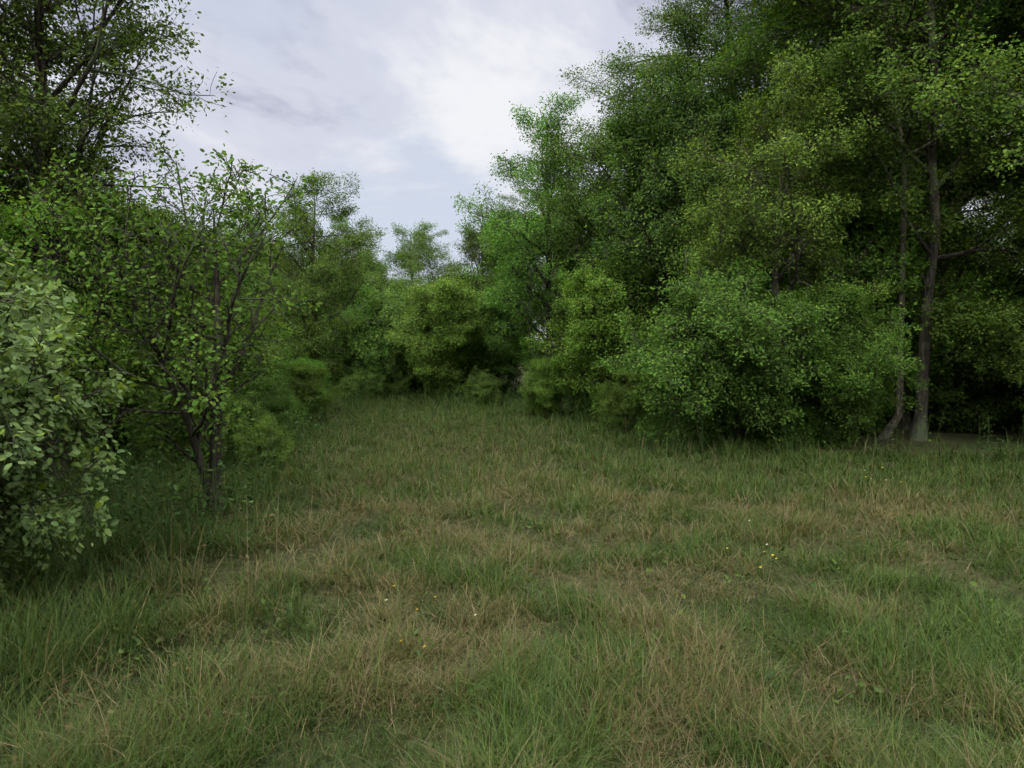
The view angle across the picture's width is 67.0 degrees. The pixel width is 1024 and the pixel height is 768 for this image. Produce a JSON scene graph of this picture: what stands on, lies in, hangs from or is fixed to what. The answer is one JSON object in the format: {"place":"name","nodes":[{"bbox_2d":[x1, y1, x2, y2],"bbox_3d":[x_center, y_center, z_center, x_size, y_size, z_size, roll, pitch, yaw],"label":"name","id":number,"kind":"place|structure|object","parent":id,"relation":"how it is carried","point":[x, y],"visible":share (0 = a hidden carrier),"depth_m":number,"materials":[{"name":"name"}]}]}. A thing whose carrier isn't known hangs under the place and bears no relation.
{"place":"outdoors","nodes":[
{"label":"outdoors","id":0,"kind":"place"},
{"bbox_2d":[0,0,1022,343],"label":"sky","id":1,"kind":"structure","parent":0,"point":[412,98],"materials":[{"name":"white"}]},
{"bbox_2d":[0,349,1023,767],"bbox_3d":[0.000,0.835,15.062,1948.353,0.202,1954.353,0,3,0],"label":"ground","id":2,"kind":"structure","parent":0,"point":[956,437],"depth_m":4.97,"materials":[{"name":"green plant"}]},
{"bbox_2d":[1,242,107,442],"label":"shrub","id":3,"kind":"object","parent":2,"relation":"on","point":[63,414],"depth_m":12.72,"materials":[{"name":"green plant"}]},
{"bbox_2d":[0,1,124,323],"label":"tree","id":4,"kind":"object","parent":2,"relation":"on","point":[21,179],"visible":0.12,"depth_m":9.58,"materials":[{"name":"green plant"}]},
{"bbox_2d":[8,147,123,445],"bbox_3d":[-6.776,-1.297,12.233,2.966,4.937,2.836,3,4,43],"label":"tree","id":5,"kind":"object","parent":2,"relation":"on","point":[100,189],"visible":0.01,"depth_m":12.20,"materials":[{"name":"green plant"}]},
{"bbox_2d":[0,170,140,430],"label":"shrub","id":6,"kind":"object","parent":2,"relation":"on","point":[5,221],"visible":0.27,"depth_m":7.49,"materials":[{"name":"green plant"}]},
{"bbox_2d":[0,239,144,592],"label":"shrub","id":7,"kind":"object","parent":2,"relation":"on","point":[33,343],"visible":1,"depth_m":4.54,"materials":[{"name":"green plant"}]},
{"bbox_2d":[0,0,235,480],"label":"tree","id":8,"kind":"object","parent":2,"relation":"on","point":[42,103],"visible":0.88,"depth_m":8.88,"materials":[{"name":"green plant"}]},
{"bbox_2d":[3,174,292,458],"bbox_3d":[-5.235,-0.881,10.900,3.195,4.328,4.212,2,3,33],"label":"shrub","id":9,"kind":"object","parent":2,"relation":"on","point":[136,370],"visible":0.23,"depth_m":10.20,"materials":[{"name":"green plant"}]},
{"bbox_2d":[0,137,343,519],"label":"tree","id":10,"kind":"object","parent":2,"relation":"on","point":[216,354],"visible":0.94,"depth_m":6.53,"materials":[{"name":"green plant"}]},
{"bbox_2d":[124,363,236,473],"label":"bush","id":11,"kind":"object","parent":2,"relation":"on","point":[164,382],"visible":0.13,"depth_m":9.44,"materials":[{"name":"green plant"}]},
{"bbox_2d":[133,390,234,467],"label":"bush","id":12,"kind":"object","parent":2,"relation":"on","point":[185,446],"visible":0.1,"depth_m":9.54,"materials":[{"name":"green plant"}]},
{"bbox_2d":[166,213,295,396],"bbox_3d":[-6.261,-1.002,14.138,4.212,4.328,3.195,0,3,8],"label":"shrub","id":13,"kind":"object","parent":2,"relation":"on","point":[233,381],"visible":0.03,"depth_m":14.42,"materials":[{"name":"green plant"}]},
{"bbox_2d":[218,233,274,273],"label":"tree","id":14,"kind":"object","parent":2,"relation":"on","point":[262,250],"visible":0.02,"depth_m":35.51,"materials":[{"name":"green plant"}]},
{"bbox_2d":[222,390,278,468],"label":"bush","id":15,"kind":"object","parent":2,"relation":"on","point":[254,410],"visible":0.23,"depth_m":9.98,"materials":[{"name":"green plant"}]},
{"bbox_2d":[219,254,288,390],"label":"shrub","id":16,"kind":"object","parent":2,"relation":"on","point":[252,286],"visible":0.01,"depth_m":26.00,"materials":[{"name":"green plant"}]},
{"bbox_2d":[207,210,308,382],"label":"tree","id":17,"kind":"object","parent":2,"relation":"on","point":[237,239],"visible":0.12,"depth_m":24.51,"materials":[{"name":"green plant"}]},
{"bbox_2d":[232,413,294,473],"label":"bush","id":18,"kind":"object","parent":2,"relation":"on","point":[270,430],"visible":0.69,"depth_m":9.54,"materials":[{"name":"green plant"}]},
{"bbox_2d":[227,366,308,441],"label":"bush","id":19,"kind":"object","parent":2,"relation":"on","point":[274,400],"visible":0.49,"depth_m":12.13,"materials":[{"name":"green plant"}]},
{"bbox_2d":[256,354,290,378],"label":"bush","id":20,"kind":"object","parent":2,"relation":"on","point":[281,365],"visible":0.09,"depth_m":17.11,"materials":[{"name":"green plant"}]},
{"bbox_2d":[253,381,303,430],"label":"bush","id":21,"kind":"object","parent":2,"relation":"on","point":[284,407],"depth_m":12.56,"materials":[{"name":"green plant"}]},
{"bbox_2d":[288,396,300,431],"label":"bush","id":22,"kind":"object","parent":2,"relation":"on","point":[294,401],"visible":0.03,"depth_m":13.44,"materials":[{"name":"green plant"}]},
{"bbox_2d":[253,269,341,378],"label":"shrub","id":23,"kind":"object","parent":2,"relation":"on","point":[262,344],"visible":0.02,"depth_m":24.18,"materials":[{"name":"green plant"}]},
{"bbox_2d":[272,349,332,420],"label":"bush","id":24,"kind":"object","parent":2,"relation":"on","point":[315,363],"visible":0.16,"depth_m":15.54,"materials":[{"name":"green plant"}]},
{"bbox_2d":[275,239,329,279],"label":"tree","id":25,"kind":"object","parent":2,"relation":"on","point":[299,255],"visible":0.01,"depth_m":32.04,"materials":[{"name":"green plant"}]},
{"bbox_2d":[273,355,343,425],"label":"bush","id":26,"kind":"object","parent":2,"relation":"on","point":[307,383],"visible":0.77,"depth_m":15.13,"materials":[{"name":"green plant"}]},
{"bbox_2d":[241,168,392,412],"bbox_3d":[-4.378,-2.022,17.540,3.370,5.991,3.188,-1,3,-13],"label":"tree","id":27,"kind":"object","parent":2,"relation":"on","point":[312,340],"visible":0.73,"depth_m":17.14,"materials":[{"name":"green plant"}]},
{"bbox_2d":[311,399,324,420],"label":"bush","id":28,"kind":"object","parent":2,"relation":"on","point":[320,408],"visible":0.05,"depth_m":15.76,"materials":[{"name":"green plant"}]},
{"bbox_2d":[330,375,361,402],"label":"bush","id":29,"kind":"object","parent":2,"relation":"on","point":[348,383],"visible":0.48,"depth_m":21.20,"materials":[{"name":"green plant"}]},
{"bbox_2d":[294,271,398,394],"bbox_3d":[-5.273,-1.459,23.828,3.195,4.328,4.212,-1,3,-25],"label":"shrub","id":30,"kind":"object","parent":2,"relation":"on","point":[348,364],"visible":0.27,"depth_m":22.97,"materials":[{"name":"green plant"}]},
{"bbox_2d":[299,212,394,305],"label":"tree","id":31,"kind":"object","parent":2,"relation":"on","point":[333,224],"visible":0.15,"depth_m":28.23,"materials":[{"name":"green plant"}]},
{"bbox_2d":[345,360,391,399],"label":"bush","id":32,"kind":"object","parent":2,"relation":"on","point":[371,379],"visible":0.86,"depth_m":22.50,"materials":[{"name":"green plant"}]},
{"bbox_2d":[356,238,387,282],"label":"tree","id":33,"kind":"object","parent":2,"relation":"on","point":[372,259],"visible":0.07,"depth_m":48.61,"materials":[{"name":"green plant"}]},
{"bbox_2d":[332,268,427,392],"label":"shrub","id":34,"kind":"object","parent":2,"relation":"on","point":[391,306],"visible":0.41,"depth_m":23.37,"materials":[{"name":"green plant"}]},
{"bbox_2d":[362,269,405,305],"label":"tree","id":35,"kind":"object","parent":2,"relation":"on","point":[384,282],"visible":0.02,"depth_m":28.38,"materials":[{"name":"green plant"}]},
{"bbox_2d":[382,364,418,397],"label":"bush","id":36,"kind":"object","parent":2,"relation":"on","point":[397,380],"visible":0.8,"depth_m":23.42,"materials":[{"name":"green plant"}]},
{"bbox_2d":[363,218,462,305],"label":"tree","id":37,"kind":"object","parent":2,"relation":"on","point":[401,262],"visible":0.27,"depth_m":26.46,"materials":[{"name":"green plant"}]},
{"bbox_2d":[392,229,475,392],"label":"tree","id":38,"kind":"object","parent":2,"relation":"on","point":[429,238],"visible":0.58,"depth_m":23.53,"materials":[{"name":"green plant"}]},
{"bbox_2d":[384,266,500,398],"bbox_3d":[-2.050,-1.384,22.500,3.195,4.328,4.212,1,3,18],"label":"shrub","id":39,"kind":"object","parent":2,"relation":"on","point":[444,334],"visible":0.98,"depth_m":21.98,"materials":[{"name":"green plant"}]},
{"bbox_2d":[429,201,525,358],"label":"tree","id":40,"kind":"object","parent":2,"relation":"on","point":[471,247],"visible":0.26,"depth_m":24.82,"materials":[{"name":"green plant"}]},
{"bbox_2d":[460,364,505,406],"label":"bush","id":41,"kind":"object","parent":2,"relation":"on","point":[478,381],"visible":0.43,"depth_m":20.18,"materials":[{"name":"green plant"}]},
{"bbox_2d":[430,263,537,391],"bbox_3d":[-1.316,-1.934,27.175,4.598,4.998,5.187,-1,3,-25],"label":"shrub","id":42,"kind":"object","parent":2,"relation":"on","point":[463,382],"visible":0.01,"depth_m":27.00,"materials":[{"name":"green plant"}]},
{"bbox_2d":[477,379,500,407],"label":"bush","id":43,"kind":"object","parent":2,"relation":"on","point":[490,388],"visible":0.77,"depth_m":19.43,"materials":[{"name":"green plant"}]},
{"bbox_2d":[462,280,544,397],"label":"shrub","id":44,"kind":"object","parent":2,"relation":"on","point":[501,355],"visible":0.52,"depth_m":23.11,"materials":[{"name":"green plant"}]},
{"bbox_2d":[480,188,560,396],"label":"tree","id":45,"kind":"object","parent":2,"relation":"on","point":[505,198],"visible":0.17,"depth_m":22.60,"materials":[{"name":"green plant"}]},
{"bbox_2d":[451,87,624,378],"bbox_3d":[0.991,-3.128,19.121,4.880,8.122,4.665,-1,3,-11],"label":"tree","id":46,"kind":"object","parent":2,"relation":"on","point":[500,231],"visible":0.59,"depth_m":18.65,"materials":[{"name":"green plant"}]},
{"bbox_2d":[517,351,571,419],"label":"bush","id":47,"kind":"object","parent":2,"relation":"on","point":[540,390],"visible":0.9,"depth_m":16.07,"materials":[{"name":"green plant"}]},
{"bbox_2d":[502,197,600,375],"bbox_3d":[1.579,-2.809,24.790,3.888,6.768,4.067,1,3,16],"label":"tree","id":48,"kind":"object","parent":2,"relation":"on","point":[553,264],"visible":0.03,"depth_m":24.55,"materials":[{"name":"green plant"}]},
{"bbox_2d":[527,199,575,358],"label":"tree","id":49,"kind":"object","parent":2,"relation":"on","point":[539,288],"visible":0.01,"depth_m":30.34,"materials":[{"name":"green plant"}]},
{"bbox_2d":[547,398,563,411],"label":"bush","id":50,"kind":"object","parent":2,"relation":"on","point":[558,406],"visible":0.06,"depth_m":17.00,"materials":[{"name":"green plant"}]},
{"bbox_2d":[560,359,609,418],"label":"bush","id":51,"kind":"object","parent":2,"relation":"on","point":[578,394],"visible":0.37,"depth_m":15.95,"materials":[{"name":"green plant"}]},
{"bbox_2d":[541,172,648,295],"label":"tree","id":52,"kind":"object","parent":2,"relation":"on","point":[600,225],"visible":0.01,"depth_m":27.64,"materials":[{"name":"green plant"}]},
{"bbox_2d":[523,246,679,423],"bbox_3d":[1.991,-0.873,15.350,3.744,3.848,2.840,0,3,8],"label":"shrub","id":53,"kind":"object","parent":2,"relation":"on","point":[599,324],"visible":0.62,"depth_m":14.87,"materials":[{"name":"green plant"}]},
{"bbox_2d":[532,37,715,336],"bbox_3d":[2.726,-3.250,17.251,4.523,8.501,4.782,0,3,0],"label":"tree","id":54,"kind":"object","parent":2,"relation":"on","point":[576,221],"visible":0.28,"depth_m":16.92,"materials":[{"name":"green plant"}]},
{"bbox_2d":[593,365,669,433],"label":"shrub","id":55,"kind":"object","parent":2,"relation":"on","point":[614,401],"visible":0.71,"depth_m":13.45,"materials":[{"name":"green plant"}]},
{"bbox_2d":[639,397,671,425],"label":"bush","id":56,"kind":"object","parent":2,"relation":"on","point":[642,410],"visible":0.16,"depth_m":14.16,"materials":[{"name":"green plant"}]},
{"bbox_2d":[571,51,771,419],"bbox_3d":[3.476,-2.784,15.261,3.853,7.669,4.266,3,4,41],"label":"tree","id":57,"kind":"object","parent":2,"relation":"on","point":[642,144],"visible":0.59,"depth_m":14.68,"materials":[{"name":"green plant"}]},
{"bbox_2d":[559,0,867,288],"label":"tree","id":58,"kind":"object","parent":2,"relation":"on","point":[678,10],"visible":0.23,"depth_m":16.75,"materials":[{"name":"green plant"}]},
{"bbox_2d":[598,9,835,313],"bbox_3d":[4.364,-3.558,16.986,5.260,9.157,5.502,1,3,18],"label":"tree","id":59,"kind":"object","parent":2,"relation":"on","point":[760,65],"visible":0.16,"depth_m":16.03,"materials":[{"name":"green plant"}]},
{"bbox_2d":[591,238,848,448],"bbox_3d":[3.209,-0.556,11.555,3.674,3.541,3.257,-2,3,-29],"label":"shrub","id":60,"kind":"object","parent":2,"relation":"on","point":[722,361],"visible":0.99,"depth_m":10.99,"materials":[{"name":"green plant"}]},
{"bbox_2d":[665,35,899,423],"bbox_3d":[4.311,-2.092,12.263,3.446,6.477,3.643,0,3,-5],"label":"tree","id":61,"kind":"object","parent":2,"relation":"on","point":[797,151],"visible":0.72,"depth_m":11.85,"materials":[{"name":"green plant"}]},
{"bbox_2d":[670,0,1023,262],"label":"tree","id":62,"kind":"object","parent":2,"relation":"on","point":[756,135],"visible":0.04,"depth_m":19.00,"materials":[{"name":"green plant"}]},
{"bbox_2d":[763,262,931,449],"bbox_3d":[4.712,-0.324,11.733,2.901,2.982,2.201,2,4,37],"label":"shrub","id":63,"kind":"object","parent":2,"relation":"on","point":[861,364],"visible":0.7,"depth_m":11.27,"materials":[{"name":"green plant"}]},
{"bbox_2d":[698,0,1023,420],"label":"tree","id":64,"kind":"object","parent":2,"relation":"on","point":[989,179],"visible":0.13,"depth_m":14.02,"materials":[{"name":"green plant"}]},
{"bbox_2d":[703,0,1023,439],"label":"tree","id":65,"kind":"object","parent":2,"relation":"on","point":[890,427],"visible":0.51,"depth_m":12.72,"materials":[{"name":"green plant"}]},
{"bbox_2d":[713,0,1023,256],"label":"tree","id":66,"kind":"object","parent":2,"relation":"on","point":[986,196],"depth_m":20.67,"materials":[{"name":"green plant"}]},
{"bbox_2d":[731,163,1022,437],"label":"shrub","id":67,"kind":"object","parent":2,"relation":"on","point":[877,261],"visible":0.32,"depth_m":12.82,"materials":[{"name":"green plant"}]},
{"bbox_2d":[739,0,1023,440],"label":"tree","id":68,"kind":"object","parent":2,"relation":"on","point":[989,322],"visible":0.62,"depth_m":11.99,"materials":[{"name":"green plant"}]},
{"bbox_2d":[749,0,1023,416],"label":"tree","id":69,"kind":"object","parent":2,"relation":"on","point":[970,197],"visible":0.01,"depth_m":16.57,"materials":[{"name":"green plant"}]},
{"bbox_2d":[773,52,1023,429],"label":"tree","id":70,"kind":"object","parent":2,"relation":"on","point":[906,418],"visible":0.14,"depth_m":13.35,"materials":[{"name":"green plant"}]},
{"bbox_2d":[874,228,1023,434],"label":"shrub","id":71,"kind":"object","parent":2,"relation":"on","point":[976,362],"visible":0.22,"depth_m":13.83,"materials":[{"name":"green plant"}]},
{"bbox_2d":[897,0,1023,228],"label":"tree","id":72,"kind":"object","parent":2,"relation":"on","point":[1003,165],"visible":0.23,"depth_m":14.05,"materials":[{"name":"green plant"}]},
{"bbox_2d":[905,0,1023,197],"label":"tree","id":73,"kind":"object","parent":2,"relation":"on","point":[1004,24],"visible":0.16,"depth_m":14.44,"materials":[{"name":"green plant"}]},
{"bbox_2d":[966,224,992,272],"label":"tree","id":74,"kind":"object","parent":2,"relation":"on","point":[983,246],"depth_m":28.26,"materials":[{"name":"green plant"}]},
{"bbox_2d":[963,204,1013,260],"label":"tree","id":75,"kind":"object","parent":2,"relation":"on","point":[983,222],"visible":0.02,"depth_m":39.52,"materials":[{"name":"green plant"}]},
{"bbox_2d":[963,191,1023,430],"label":"shrub","id":76,"kind":"object","parent":2,"relation":"on","point":[1018,392],"visible":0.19,"depth_m":14.79,"materials":[{"name":"green plant"}]},
{"bbox_2d":[964,16,1022,258],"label":"tree","id":77,"kind":"object","parent":2,"relation":"on","point":[991,217],"depth_m":30.66,"materials":[{"name":"green plant"}]},
{"bbox_2d":[991,295,1023,414],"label":"shrub","id":78,"kind":"object","parent":2,"relation":"on","point":[1019,348],"visible":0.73,"depth_m":12.56,"materials":[{"name":"green plant"}]}
]}

